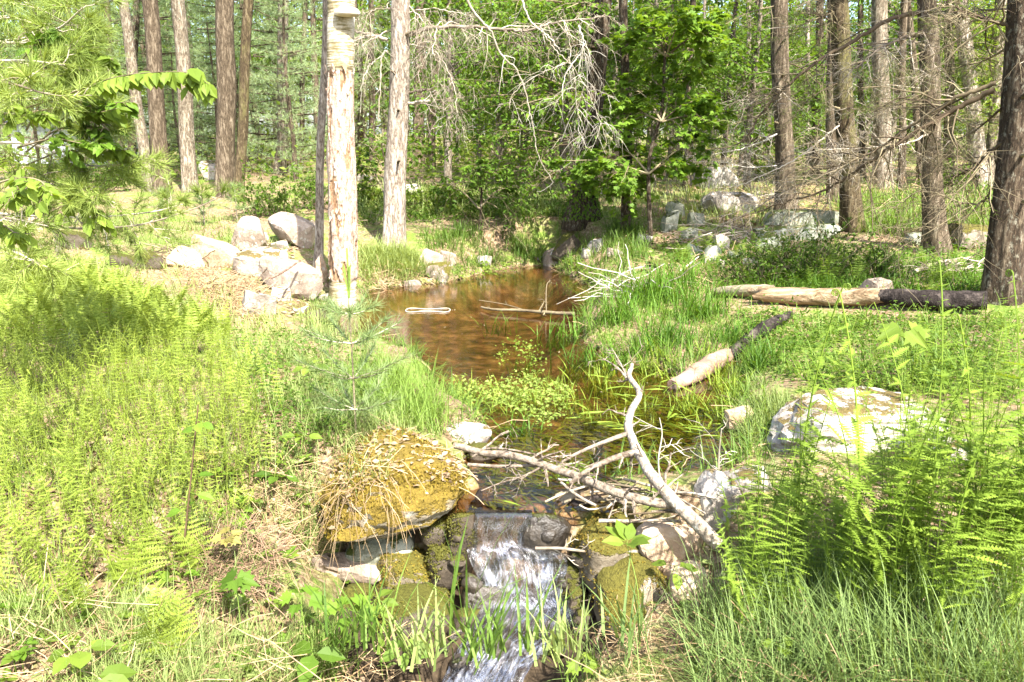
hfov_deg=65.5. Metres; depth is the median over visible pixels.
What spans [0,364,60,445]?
fern
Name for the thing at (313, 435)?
seedling
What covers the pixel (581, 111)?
understory sapling
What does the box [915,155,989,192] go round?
shrub
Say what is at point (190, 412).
fern
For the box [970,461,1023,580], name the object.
tall fern
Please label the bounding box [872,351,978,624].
tall fern
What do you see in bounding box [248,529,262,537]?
herb
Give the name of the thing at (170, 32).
leafy tree
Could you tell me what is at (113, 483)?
fern
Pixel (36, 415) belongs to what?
fern
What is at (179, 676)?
grass
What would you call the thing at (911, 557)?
tall fern
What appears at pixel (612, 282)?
dead brush
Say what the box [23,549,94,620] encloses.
fern
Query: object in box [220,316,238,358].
fern
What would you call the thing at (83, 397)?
fern
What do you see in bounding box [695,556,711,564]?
herb
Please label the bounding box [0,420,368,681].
leaf litter
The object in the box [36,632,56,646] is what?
herb
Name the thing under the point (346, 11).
bracket fungus
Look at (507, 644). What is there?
cascade stone
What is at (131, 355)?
fern
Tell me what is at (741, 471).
boulder
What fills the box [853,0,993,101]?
leafy tree
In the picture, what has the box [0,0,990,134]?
sky
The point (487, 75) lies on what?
understory sapling
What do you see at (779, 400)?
grass
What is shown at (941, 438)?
tall fern
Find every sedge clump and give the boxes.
[467,311,517,335]
[485,405,567,450]
[505,355,541,379]
[521,304,588,352]
[548,327,620,376]
[551,280,578,296]
[564,250,735,316]
[578,282,672,337]
[584,322,689,380]
[617,306,725,360]
[644,274,751,327]
[648,249,715,288]
[690,304,776,357]
[714,329,798,379]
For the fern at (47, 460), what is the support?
on the forest ground at (452, 332)
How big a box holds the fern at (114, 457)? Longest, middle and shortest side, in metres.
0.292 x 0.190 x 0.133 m
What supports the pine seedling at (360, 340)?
on the forest ground at (452, 332)
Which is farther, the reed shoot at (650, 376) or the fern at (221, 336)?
the reed shoot at (650, 376)
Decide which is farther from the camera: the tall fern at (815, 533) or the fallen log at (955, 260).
the fallen log at (955, 260)
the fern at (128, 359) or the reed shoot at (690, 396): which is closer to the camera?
the fern at (128, 359)
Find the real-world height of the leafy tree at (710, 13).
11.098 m
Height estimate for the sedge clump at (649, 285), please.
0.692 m
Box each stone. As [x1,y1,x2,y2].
[28,217,53,238]
[61,229,93,248]
[109,252,132,266]
[129,250,162,269]
[165,246,204,267]
[198,160,214,179]
[270,239,288,248]
[271,286,290,300]
[293,302,307,313]
[303,306,327,319]
[311,552,380,584]
[315,254,327,281]
[318,293,328,300]
[341,583,378,627]
[345,530,414,564]
[356,174,373,181]
[372,546,429,602]
[376,580,450,640]
[403,279,423,288]
[406,184,422,192]
[419,514,449,547]
[424,261,450,283]
[425,542,461,590]
[440,250,456,265]
[444,506,476,578]
[446,422,491,444]
[452,607,480,632]
[461,585,504,608]
[464,441,498,463]
[476,255,491,265]
[494,639,511,657]
[522,512,571,552]
[561,587,587,611]
[563,560,586,591]
[568,506,643,594]
[568,623,584,635]
[580,248,590,259]
[587,237,602,252]
[591,553,668,640]
[606,248,622,257]
[635,517,703,568]
[636,233,652,244]
[645,260,676,269]
[660,210,678,232]
[663,560,708,601]
[665,201,684,216]
[681,227,698,238]
[687,212,704,226]
[687,243,703,256]
[703,245,721,263]
[713,234,729,249]
[724,405,753,430]
[726,249,746,258]
[755,231,786,250]
[858,277,893,288]
[904,232,921,245]
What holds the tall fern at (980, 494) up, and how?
on the forest ground at (452, 332)
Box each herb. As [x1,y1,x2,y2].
[0,602,21,612]
[0,650,19,673]
[0,668,17,681]
[10,590,39,601]
[13,645,36,674]
[14,602,34,619]
[16,636,37,657]
[28,625,39,638]
[31,673,49,681]
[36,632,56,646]
[37,593,52,611]
[44,631,67,648]
[62,634,81,649]
[70,665,86,679]
[75,611,94,628]
[76,598,95,622]
[109,628,126,656]
[110,639,133,660]
[116,610,135,627]
[123,598,134,607]
[133,638,148,659]
[138,647,155,673]
[145,649,161,669]
[147,571,162,582]
[157,571,176,590]
[166,561,188,581]
[184,569,199,586]
[186,569,200,577]
[191,589,207,608]
[204,589,211,605]
[208,674,228,681]
[211,581,226,603]
[213,506,228,521]
[214,656,223,669]
[218,471,238,487]
[222,592,234,610]
[223,480,234,491]
[228,594,245,615]
[230,629,247,641]
[230,647,250,657]
[231,517,245,532]
[231,597,244,611]
[235,661,251,674]
[239,593,250,609]
[242,670,266,681]
[245,506,255,517]
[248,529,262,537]
[250,498,259,516]
[253,669,263,680]
[255,549,272,557]
[265,598,277,622]
[268,586,277,598]
[272,598,293,615]
[275,632,289,645]
[276,459,286,469]
[277,545,296,560]
[281,549,298,571]
[289,459,303,477]
[296,453,311,461]
[300,612,317,622]
[349,634,359,653]
[378,662,395,674]
[380,638,385,653]
[676,600,691,607]
[680,603,697,620]
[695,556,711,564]
[697,657,704,673]
[705,649,717,658]
[717,672,732,681]
[912,662,932,679]
[952,638,964,660]
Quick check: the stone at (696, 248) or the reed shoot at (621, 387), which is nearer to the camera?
the reed shoot at (621, 387)
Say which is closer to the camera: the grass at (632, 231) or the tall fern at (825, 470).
the tall fern at (825, 470)
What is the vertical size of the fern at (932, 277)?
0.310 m
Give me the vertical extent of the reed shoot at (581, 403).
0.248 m
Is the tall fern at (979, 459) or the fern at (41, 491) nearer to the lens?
the tall fern at (979, 459)
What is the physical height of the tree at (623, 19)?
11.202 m
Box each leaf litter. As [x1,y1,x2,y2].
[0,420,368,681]
[49,178,1002,547]
[162,242,329,320]
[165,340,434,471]
[637,181,984,289]
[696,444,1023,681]
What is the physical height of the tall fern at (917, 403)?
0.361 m
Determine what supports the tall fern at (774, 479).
on the forest ground at (452, 332)
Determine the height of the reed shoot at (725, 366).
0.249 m
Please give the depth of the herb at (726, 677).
3.10 m
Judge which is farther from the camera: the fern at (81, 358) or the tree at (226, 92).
the tree at (226, 92)
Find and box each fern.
[0,308,13,362]
[0,309,11,365]
[0,319,10,372]
[0,320,36,373]
[0,327,60,391]
[0,333,18,380]
[0,335,38,396]
[0,349,13,403]
[0,354,36,427]
[0,359,19,417]
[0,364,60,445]
[0,367,27,410]
[0,369,22,426]
[0,380,43,474]
[0,384,43,455]
[0,384,51,455]
[0,386,20,440]
[0,394,13,479]
[0,394,35,482]
[0,404,13,454]
[0,408,38,492]
[0,409,43,469]
[0,425,46,519]
[0,440,22,495]
[0,443,22,491]
[0,447,5,507]
[0,456,21,521]
[0,463,23,502]
[0,470,63,575]
[0,472,18,532]
[0,477,9,516]
[0,484,36,547]
[0,491,77,588]
[0,503,23,593]
[0,529,31,577]
[0,530,45,599]
[1,326,26,377]
[1,489,39,562]
[2,313,88,387]
[2,374,37,414]
[6,404,45,462]
[7,361,43,406]
[8,355,32,383]
[8,367,58,411]
[11,333,55,397]
[11,375,30,435]
[12,345,34,399]
[12,396,52,433]
[13,385,56,445]
[14,323,34,379]
[14,398,86,482]
[14,407,74,517]
[14,423,82,494]
[15,323,47,389]
[17,380,63,438]
[17,406,95,510]
[17,460,44,535]
[18,368,82,456]
[19,367,69,424]
[19,492,47,586]
[23,453,73,534]
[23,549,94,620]
[24,510,78,604]
[25,445,86,548]
[26,332,61,373]
[26,458,51,551]
[27,335,75,380]
[28,314,78,364]
[28,343,58,389]
[28,357,57,402]
[30,318,75,366]
[31,321,55,361]
[33,418,88,490]
[33,484,90,559]
[34,436,56,480]
[35,410,62,465]
[37,331,72,389]
[39,324,90,394]
[39,358,92,411]
[39,372,84,435]
[41,357,77,406]
[42,422,71,491]
[44,391,94,463]
[44,426,71,473]
[45,501,121,608]
[46,370,79,412]
[49,348,71,402]
[51,421,99,512]
[51,461,89,552]
[52,449,105,518]
[52,453,108,545]
[53,321,100,373]
[54,331,91,372]
[54,420,134,511]
[55,316,93,356]
[57,398,101,468]
[57,476,105,560]
[58,353,112,423]
[58,436,80,524]
[60,356,89,394]
[64,296,87,355]
[65,388,126,461]
[67,404,99,449]
[68,473,109,578]
[70,339,93,371]
[71,387,109,420]
[72,360,119,441]
[73,345,91,386]
[74,318,98,366]
[75,377,87,421]
[76,303,115,361]
[76,366,110,450]
[77,324,113,401]
[78,383,122,457]
[80,312,133,360]
[80,326,117,368]
[80,430,124,482]
[80,464,104,522]
[81,504,117,578]
[82,350,111,440]
[82,361,167,445]
[83,327,128,377]
[86,358,133,417]
[87,339,125,380]
[87,363,104,399]
[87,524,170,597]
[88,320,121,378]
[92,319,129,385]
[94,338,120,385]
[94,379,169,462]
[95,474,138,553]
[95,481,152,560]
[96,451,131,488]
[97,438,150,545]
[97,442,156,517]
[98,322,124,365]
[98,416,129,470]
[100,334,141,407]
[100,432,165,537]
[100,440,131,525]
[100,451,135,512]
[103,431,177,505]
[103,506,138,558]
[104,332,156,404]
[104,430,131,473]
[106,340,127,387]
[107,387,160,446]
[109,405,132,444]
[110,344,139,422]
[110,397,174,465]
[111,326,150,389]
[111,363,173,439]
[112,359,150,395]
[113,432,164,534]
[114,312,147,348]
[114,431,159,505]
[115,318,146,372]
[115,343,164,415]
[115,518,147,587]
[116,334,140,388]
[116,398,148,441]
[117,350,152,427]
[118,352,182,435]
[121,419,139,458]
[124,359,161,430]
[125,341,175,397]
[125,452,200,561]
[125,577,199,662]
[126,383,172,425]
[127,521,163,581]
[128,435,173,492]
[129,312,160,365]
[131,416,206,490]
[132,402,174,455]
[132,580,189,644]
[133,334,165,376]
[133,336,178,414]
[133,502,167,567]
[134,320,165,360]
[134,418,154,481]
[135,483,195,542]
[138,338,155,372]
[141,309,178,366]
[141,352,174,396]
[141,352,191,399]
[142,389,210,482]
[145,356,197,417]
[145,477,181,535]
[147,432,189,473]
[148,515,187,580]
[149,299,184,360]
[150,323,174,369]
[150,332,193,387]
[151,387,211,451]
[152,341,189,378]
[153,314,188,367]
[153,408,189,449]
[154,371,187,427]
[154,503,213,577]
[155,323,191,373]
[156,337,193,403]
[156,379,186,436]
[156,402,226,478]
[157,383,193,441]
[159,417,190,522]
[163,326,202,390]
[164,356,187,407]
[165,330,226,392]
[168,319,199,383]
[168,408,234,505]
[171,477,203,539]
[172,392,203,431]
[174,316,218,376]
[174,421,237,515]
[175,312,215,358]
[175,369,212,412]
[175,425,207,519]
[175,457,212,517]
[176,310,191,358]
[178,343,209,383]
[182,345,213,394]
[182,378,243,459]
[182,396,210,443]
[184,429,232,477]
[186,347,240,409]
[186,373,257,450]
[188,332,227,403]
[188,415,214,466]
[189,436,218,491]
[190,367,214,421]
[191,323,224,372]
[198,353,239,397]
[198,388,219,435]
[199,366,232,426]
[200,436,245,501]
[201,341,229,373]
[203,331,219,388]
[203,478,223,543]
[205,339,247,389]
[206,335,282,417]
[207,318,266,385]
[208,340,238,384]
[208,365,245,412]
[209,315,232,358]
[209,345,254,441]
[211,389,230,430]
[212,305,264,366]
[212,427,243,493]
[217,357,235,408]
[218,330,231,368]
[218,356,245,444]
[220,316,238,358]
[220,334,243,374]
[220,360,248,403]
[221,386,258,444]
[221,482,255,528]
[223,413,251,468]
[224,344,249,388]
[224,473,263,514]
[225,442,251,507]
[227,367,242,401]
[230,418,275,487]
[232,400,269,451]
[233,362,269,421]
[234,334,253,375]
[238,378,260,441]
[238,418,296,488]
[242,373,265,408]
[251,418,265,463]
[673,245,687,264]
[674,243,693,265]
[676,243,689,257]
[699,232,722,247]
[707,253,726,271]
[713,239,729,249]
[714,467,787,616]
[714,515,747,644]
[716,449,764,569]
[717,430,811,623]
[717,548,765,640]
[734,436,813,635]
[735,505,747,560]
[739,431,808,603]
[740,451,783,578]
[743,385,800,559]
[746,441,759,470]
[747,457,760,509]
[748,232,757,240]
[748,478,789,548]
[752,520,785,630]
[755,498,812,634]
[756,452,785,506]
[757,456,833,567]
[763,451,795,568]
[771,283,857,594]
[771,450,789,547]
[776,466,814,581]
[788,541,870,640]
[793,352,817,389]
[796,464,885,601]
[799,423,843,520]
[800,447,881,612]
[800,484,832,521]
[801,434,843,509]
[805,265,812,286]
[805,358,813,391]
[807,508,827,548]
[809,251,832,279]
[810,288,963,613]
[813,455,842,489]
[819,507,891,615]
[820,440,868,540]
[820,441,870,574]
[821,438,894,594]
[822,248,844,279]
[829,464,845,524]
[830,318,861,379]
[832,460,857,513]
[833,469,910,629]
[837,362,851,387]
[838,479,873,593]
[842,350,956,625]
[847,254,870,281]
[852,245,871,269]
[854,455,906,593]
[856,359,961,555]
[856,506,890,578]
[861,363,886,390]
[861,413,892,514]
[861,520,925,637]
[862,342,875,383]
[862,438,944,621]
[865,434,891,465]
[868,463,903,573]
[869,311,1002,551]
[871,259,1023,612]
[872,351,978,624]
[872,428,909,525]
[874,484,895,535]
[880,397,908,459]
[880,402,905,537]
[883,319,901,377]
[883,392,930,495]
[886,442,939,608]
[886,464,927,600]
[886,505,932,588]
[889,420,965,538]
[890,437,915,517]
[893,384,962,516]
[898,343,913,369]
[898,343,930,393]
[901,364,966,527]
[903,358,915,399]
[903,507,982,628]
[906,347,943,399]
[908,383,986,558]
[909,412,1001,646]
[909,469,1011,594]
[911,409,936,562]
[912,301,945,366]
[912,315,934,381]
[912,384,924,418]
[917,379,951,472]
[918,245,937,263]
[918,269,1023,598]
[918,374,981,481]
[920,371,963,445]
[922,265,944,287]
[923,274,944,289]
[926,367,1001,579]
[927,256,947,279]
[928,260,949,279]
[928,411,996,548]
[938,264,964,286]
[938,307,980,372]
[941,449,1021,638]
[943,263,960,278]
[943,333,959,370]
[943,377,966,414]
[943,467,964,545]
[946,246,961,256]
[947,366,993,484]
[948,379,1023,615]
[949,356,1001,440]
[951,313,1023,582]
[953,420,1011,590]
[954,474,1023,638]
[957,333,1009,406]
[958,252,980,273]
[960,390,1011,512]
[960,400,1023,588]
[962,386,999,479]
[964,352,987,398]
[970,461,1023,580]
[974,352,1014,408]
[974,443,1023,635]
[976,363,1005,448]
[977,363,1003,451]
[979,368,1014,412]
[981,321,999,364]
[982,417,1022,521]
[983,485,1014,583]
[984,424,1015,554]
[985,436,1023,579]
[986,325,1002,362]
[988,354,1023,587]
[988,358,1023,622]
[988,365,1023,593]
[988,528,1023,651]
[990,293,1014,352]
[990,348,999,382]
[990,400,1012,529]
[995,297,1021,357]
[997,332,1023,392]
[999,314,1022,361]
[999,330,1016,394]
[1000,466,1023,587]
[1004,413,1023,606]
[1008,347,1023,447]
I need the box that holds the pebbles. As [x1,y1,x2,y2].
[309,261,760,487]
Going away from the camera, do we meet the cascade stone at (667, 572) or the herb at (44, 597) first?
the herb at (44, 597)
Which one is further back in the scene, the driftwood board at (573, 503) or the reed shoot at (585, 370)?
the reed shoot at (585, 370)
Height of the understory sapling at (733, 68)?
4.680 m
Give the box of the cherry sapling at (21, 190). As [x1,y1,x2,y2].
[0,28,216,257]
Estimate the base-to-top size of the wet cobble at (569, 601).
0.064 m
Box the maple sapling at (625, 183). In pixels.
[545,0,740,236]
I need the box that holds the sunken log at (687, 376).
[667,349,732,392]
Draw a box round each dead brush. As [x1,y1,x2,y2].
[115,198,236,267]
[358,209,420,235]
[414,194,527,252]
[558,244,699,306]
[661,199,792,252]
[754,180,827,207]
[870,247,985,284]
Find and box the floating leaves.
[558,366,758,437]
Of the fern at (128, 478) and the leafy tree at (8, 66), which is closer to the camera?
the fern at (128, 478)
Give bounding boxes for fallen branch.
[269,259,303,279]
[453,423,681,525]
[480,280,574,316]
[535,534,601,640]
[549,338,722,548]
[593,265,654,292]
[599,497,683,528]
[632,415,694,474]
[685,415,734,470]
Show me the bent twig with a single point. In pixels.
(428, 311)
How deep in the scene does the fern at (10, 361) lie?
5.07 m
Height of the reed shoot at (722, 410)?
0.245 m
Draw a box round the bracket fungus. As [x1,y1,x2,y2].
[334,6,359,16]
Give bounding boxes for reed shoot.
[548,359,584,383]
[552,380,591,410]
[555,378,581,402]
[558,386,595,419]
[558,404,580,429]
[567,378,590,400]
[569,384,601,414]
[570,357,592,379]
[571,358,601,383]
[571,404,616,436]
[577,407,613,441]
[579,400,621,421]
[579,407,613,434]
[580,373,610,399]
[581,367,603,392]
[581,369,609,399]
[585,402,619,429]
[587,382,628,410]
[590,400,623,436]
[591,397,643,419]
[592,352,621,373]
[593,350,618,379]
[593,364,615,391]
[595,370,623,399]
[599,407,633,425]
[601,362,616,390]
[604,368,631,398]
[607,376,646,396]
[613,414,642,444]
[614,380,640,400]
[618,379,656,401]
[620,400,664,428]
[621,395,653,417]
[622,424,671,448]
[624,349,654,376]
[629,381,677,406]
[629,389,656,417]
[630,366,655,387]
[630,372,661,401]
[634,340,664,368]
[634,354,659,374]
[634,402,654,431]
[637,404,663,427]
[638,360,666,385]
[641,395,664,423]
[642,348,660,374]
[645,356,671,382]
[646,336,671,357]
[650,411,677,442]
[654,390,690,424]
[662,385,704,413]
[663,352,680,372]
[667,375,700,396]
[667,395,693,422]
[667,403,718,424]
[670,409,719,436]
[671,386,703,414]
[671,388,705,403]
[675,391,698,416]
[675,396,708,411]
[689,384,717,412]
[689,395,714,420]
[693,334,724,355]
[695,385,741,420]
[699,365,731,391]
[701,367,721,390]
[702,363,732,391]
[702,383,735,411]
[706,375,759,409]
[709,367,748,393]
[710,364,727,381]
[711,376,743,402]
[711,387,730,422]
[716,361,739,386]
[717,353,735,374]
[721,373,748,398]
[722,369,746,391]
[723,370,754,396]
[727,351,750,374]
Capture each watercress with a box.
[447,368,576,425]
[456,255,521,278]
[494,333,546,377]
[541,461,598,485]
[562,255,605,284]
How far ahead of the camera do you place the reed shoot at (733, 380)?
6.17 m
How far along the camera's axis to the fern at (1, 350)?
5.22 m
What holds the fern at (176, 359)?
on the forest ground at (452, 332)
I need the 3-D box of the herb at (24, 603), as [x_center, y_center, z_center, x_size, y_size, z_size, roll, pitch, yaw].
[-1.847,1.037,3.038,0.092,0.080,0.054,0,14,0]
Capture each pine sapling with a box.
[143,185,178,209]
[181,192,219,224]
[217,180,255,221]
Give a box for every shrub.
[55,158,130,191]
[228,159,327,217]
[287,167,327,207]
[357,173,383,203]
[406,170,478,208]
[601,156,645,181]
[716,242,798,286]
[728,216,875,280]
[737,155,808,182]
[844,243,921,281]
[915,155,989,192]
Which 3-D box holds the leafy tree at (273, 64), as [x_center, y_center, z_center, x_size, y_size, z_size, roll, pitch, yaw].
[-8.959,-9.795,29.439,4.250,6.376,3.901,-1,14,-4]
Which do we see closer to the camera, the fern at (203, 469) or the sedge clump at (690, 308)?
the fern at (203, 469)
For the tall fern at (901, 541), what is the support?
on the forest ground at (452, 332)
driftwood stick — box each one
[544,485,588,502]
[555,485,581,494]
[557,478,579,481]
[560,481,596,506]
[575,498,610,504]
[578,478,621,490]
[579,504,612,509]
[580,480,631,504]
[587,473,635,492]
[597,498,636,503]
[610,483,659,494]
[612,495,679,511]
[622,477,653,487]
[628,511,672,514]
[651,506,692,511]
[676,491,717,499]
[679,497,705,513]
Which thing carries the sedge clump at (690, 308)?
on the forest ground at (452, 332)
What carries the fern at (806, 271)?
on the forest ground at (452, 332)
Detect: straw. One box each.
[0,534,459,681]
[140,489,321,622]
[163,441,335,610]
[164,249,291,321]
[304,260,762,477]
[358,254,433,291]
[560,558,903,681]
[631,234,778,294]
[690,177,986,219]
[771,569,1023,681]
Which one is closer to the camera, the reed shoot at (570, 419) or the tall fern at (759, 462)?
the tall fern at (759, 462)
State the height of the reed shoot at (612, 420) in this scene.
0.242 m
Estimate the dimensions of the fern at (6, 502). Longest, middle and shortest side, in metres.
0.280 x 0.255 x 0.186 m
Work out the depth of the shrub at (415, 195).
13.77 m
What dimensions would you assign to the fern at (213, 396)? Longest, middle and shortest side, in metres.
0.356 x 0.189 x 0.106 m
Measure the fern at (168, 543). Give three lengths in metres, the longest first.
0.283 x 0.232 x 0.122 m
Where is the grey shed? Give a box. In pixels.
[3,119,147,163]
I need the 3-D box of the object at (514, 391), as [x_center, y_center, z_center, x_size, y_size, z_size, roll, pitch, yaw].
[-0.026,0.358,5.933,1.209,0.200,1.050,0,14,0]
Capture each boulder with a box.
[190,234,240,266]
[231,216,267,249]
[232,246,288,276]
[242,290,275,314]
[258,255,322,299]
[268,211,314,248]
[419,249,443,263]
[542,247,557,269]
[551,232,583,261]
[690,166,738,187]
[693,470,741,530]
[699,191,760,211]
[723,465,772,492]
[753,223,841,240]
[762,209,838,225]
[764,386,949,453]
[888,429,973,469]
[948,223,987,248]
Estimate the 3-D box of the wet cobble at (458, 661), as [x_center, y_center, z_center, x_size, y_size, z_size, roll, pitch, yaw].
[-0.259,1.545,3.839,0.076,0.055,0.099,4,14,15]
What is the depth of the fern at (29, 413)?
4.13 m
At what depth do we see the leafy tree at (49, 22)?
36.79 m
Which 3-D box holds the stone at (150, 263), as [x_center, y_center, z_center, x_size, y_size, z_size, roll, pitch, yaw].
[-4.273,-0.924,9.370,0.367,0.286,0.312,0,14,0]
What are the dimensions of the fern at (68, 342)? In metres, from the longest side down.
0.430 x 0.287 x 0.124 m
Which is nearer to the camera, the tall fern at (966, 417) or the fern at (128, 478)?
the fern at (128, 478)
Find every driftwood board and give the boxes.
[473,488,482,509]
[547,486,577,514]
[567,495,601,508]
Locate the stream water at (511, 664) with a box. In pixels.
[442,510,573,681]
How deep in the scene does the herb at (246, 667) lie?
3.08 m
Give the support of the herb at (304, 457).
on the forest ground at (452, 332)
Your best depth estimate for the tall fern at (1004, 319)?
5.87 m
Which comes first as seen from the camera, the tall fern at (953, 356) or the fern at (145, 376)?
the fern at (145, 376)
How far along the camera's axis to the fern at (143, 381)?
4.45 m
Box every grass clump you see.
[297,563,429,650]
[342,552,423,656]
[380,575,471,671]
[409,511,528,635]
[422,568,533,674]
[480,558,577,655]
[523,575,599,670]
[584,551,677,658]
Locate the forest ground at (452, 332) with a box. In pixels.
[0,134,1023,681]
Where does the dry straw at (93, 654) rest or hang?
on the forest ground at (452, 332)
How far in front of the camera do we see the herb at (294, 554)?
3.61 m
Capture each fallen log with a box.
[711,284,774,296]
[726,311,793,356]
[747,286,884,305]
[878,289,987,310]
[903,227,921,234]
[905,256,973,275]
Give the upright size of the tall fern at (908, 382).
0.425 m
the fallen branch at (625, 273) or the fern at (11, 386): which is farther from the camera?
the fallen branch at (625, 273)
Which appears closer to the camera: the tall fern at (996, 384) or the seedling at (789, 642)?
the seedling at (789, 642)
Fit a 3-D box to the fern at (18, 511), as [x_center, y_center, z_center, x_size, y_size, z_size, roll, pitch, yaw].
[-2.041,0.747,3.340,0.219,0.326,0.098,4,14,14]
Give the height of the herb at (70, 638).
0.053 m
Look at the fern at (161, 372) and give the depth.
4.85 m
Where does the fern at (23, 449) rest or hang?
on the forest ground at (452, 332)
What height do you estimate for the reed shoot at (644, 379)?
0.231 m
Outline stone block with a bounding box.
[282,413,481,609]
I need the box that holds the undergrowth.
[0,75,985,188]
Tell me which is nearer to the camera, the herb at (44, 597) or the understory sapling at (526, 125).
the herb at (44, 597)
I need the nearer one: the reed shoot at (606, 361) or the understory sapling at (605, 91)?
the reed shoot at (606, 361)
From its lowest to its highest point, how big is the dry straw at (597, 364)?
0.546 m
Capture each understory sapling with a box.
[355,0,547,189]
[410,0,494,160]
[410,3,533,163]
[412,0,560,181]
[420,39,485,163]
[424,73,461,146]
[425,74,489,145]
[465,25,519,155]
[471,103,506,155]
[476,0,650,190]
[478,24,555,163]
[483,5,557,160]
[505,0,612,133]
[516,0,644,174]
[567,0,735,187]
[577,42,612,148]
[603,0,697,158]
[605,0,670,141]
[627,0,681,145]
[631,15,720,178]
[664,51,737,163]
[670,0,856,191]
[694,0,804,163]
[695,55,741,160]
[721,4,856,182]
[730,47,772,159]
[763,38,813,146]
[789,41,872,174]
[790,41,865,153]
[814,0,994,155]
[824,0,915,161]
[825,5,908,146]
[850,0,940,165]
[889,0,992,133]
[910,25,988,134]
[919,0,1006,142]
[940,12,991,146]
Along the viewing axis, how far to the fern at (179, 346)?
5.07 m
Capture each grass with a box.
[0,271,421,600]
[0,535,361,681]
[28,157,1013,539]
[48,208,245,254]
[55,248,315,338]
[172,407,341,616]
[214,321,440,459]
[272,587,577,681]
[286,295,400,364]
[304,248,811,485]
[320,326,498,436]
[357,176,784,225]
[358,232,434,285]
[414,197,660,280]
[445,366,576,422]
[537,470,1023,681]
[569,270,1023,400]
[661,246,983,290]
[722,357,798,478]
[807,176,993,237]
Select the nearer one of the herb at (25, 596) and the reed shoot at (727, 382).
the herb at (25, 596)
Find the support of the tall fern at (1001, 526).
on the forest ground at (452, 332)
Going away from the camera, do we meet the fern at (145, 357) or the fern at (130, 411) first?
the fern at (130, 411)
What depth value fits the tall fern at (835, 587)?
3.21 m
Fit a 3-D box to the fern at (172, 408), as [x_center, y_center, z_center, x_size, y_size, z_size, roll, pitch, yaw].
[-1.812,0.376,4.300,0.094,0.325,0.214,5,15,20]
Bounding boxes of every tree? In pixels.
[0,0,173,173]
[0,0,246,304]
[0,1,120,107]
[0,1,131,145]
[0,2,35,147]
[0,3,56,162]
[0,6,40,153]
[1,0,214,165]
[1,5,147,107]
[2,10,122,115]
[39,1,266,143]
[54,27,136,180]
[61,0,270,170]
[70,4,139,93]
[105,0,307,159]
[111,0,257,151]
[118,0,151,191]
[127,0,139,169]
[134,0,327,171]
[135,31,215,174]
[138,7,210,145]
[140,27,200,129]
[142,0,173,195]
[162,1,310,139]
[165,0,374,171]
[166,0,327,156]
[170,0,199,192]
[170,0,265,170]
[204,0,417,162]
[211,0,390,142]
[212,0,236,197]
[213,1,319,136]
[232,0,253,202]
[234,13,310,116]
[235,0,369,179]
[238,5,320,115]
[255,0,288,174]
[265,0,441,158]
[288,0,326,115]
[290,0,390,99]
[292,1,412,149]
[297,0,307,167]
[299,0,411,142]
[310,0,446,153]
[312,0,327,267]
[312,0,630,248]
[325,0,357,322]
[358,0,465,145]
[367,0,375,161]
[367,27,412,144]
[374,0,467,157]
[377,9,441,143]
[408,0,627,230]
[411,0,425,164]
[426,0,438,167]
[456,0,544,152]
[474,0,637,169]
[491,1,588,160]
[610,0,710,155]
[611,0,620,171]
[611,0,753,152]
[619,0,631,232]
[628,0,861,220]
[658,0,706,164]
[665,0,688,160]
[665,0,918,244]
[670,0,735,49]
[682,0,754,192]
[695,0,1003,255]
[702,0,824,145]
[719,0,826,159]
[720,0,763,165]
[724,0,758,175]
[731,0,1023,305]
[740,1,826,116]
[745,0,753,170]
[790,0,860,205]
[791,0,809,162]
[791,29,863,129]
[797,0,823,174]
[798,0,868,107]
[850,0,907,190]
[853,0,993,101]
[857,0,900,178]
[871,0,918,190]
[907,0,944,186]
[907,0,994,154]
[941,0,956,181]
[952,0,992,190]
[976,0,1006,179]
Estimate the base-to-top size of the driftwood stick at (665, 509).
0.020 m
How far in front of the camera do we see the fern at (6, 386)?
4.57 m
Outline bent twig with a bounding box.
[405,308,450,312]
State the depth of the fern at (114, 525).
3.46 m
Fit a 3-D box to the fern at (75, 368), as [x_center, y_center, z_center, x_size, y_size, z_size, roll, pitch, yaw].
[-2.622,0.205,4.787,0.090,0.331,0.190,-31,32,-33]
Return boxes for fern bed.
[0,247,233,356]
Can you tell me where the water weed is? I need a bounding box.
[471,390,739,515]
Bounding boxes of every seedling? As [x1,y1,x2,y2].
[46,638,117,675]
[59,326,81,369]
[69,651,137,681]
[166,404,214,562]
[194,450,219,489]
[209,526,244,568]
[219,566,260,642]
[253,470,299,493]
[277,584,328,655]
[280,433,322,454]
[289,247,423,434]
[291,360,328,382]
[292,640,345,681]
[320,593,376,680]
[354,589,398,678]
[379,638,431,680]
[565,651,600,681]
[602,520,651,647]
[652,559,697,609]
[720,500,752,567]
[760,635,792,668]
[876,320,931,469]
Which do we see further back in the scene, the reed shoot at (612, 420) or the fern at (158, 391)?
the reed shoot at (612, 420)
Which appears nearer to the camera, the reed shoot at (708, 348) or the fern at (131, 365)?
the fern at (131, 365)
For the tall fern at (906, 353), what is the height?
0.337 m
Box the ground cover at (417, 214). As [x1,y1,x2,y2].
[223,180,1023,457]
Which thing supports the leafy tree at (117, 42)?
on the forest ground at (452, 332)
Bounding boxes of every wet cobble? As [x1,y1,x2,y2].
[435,641,449,651]
[447,629,458,640]
[449,554,465,566]
[450,653,466,668]
[451,534,461,541]
[452,627,462,634]
[461,573,482,593]
[541,530,555,542]
[559,576,567,588]
[560,639,567,656]
[561,594,572,606]
[568,586,582,599]
[571,552,584,568]
[572,608,593,625]
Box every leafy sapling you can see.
[325,129,443,211]
[428,153,531,232]
[567,18,665,167]
[668,40,774,167]

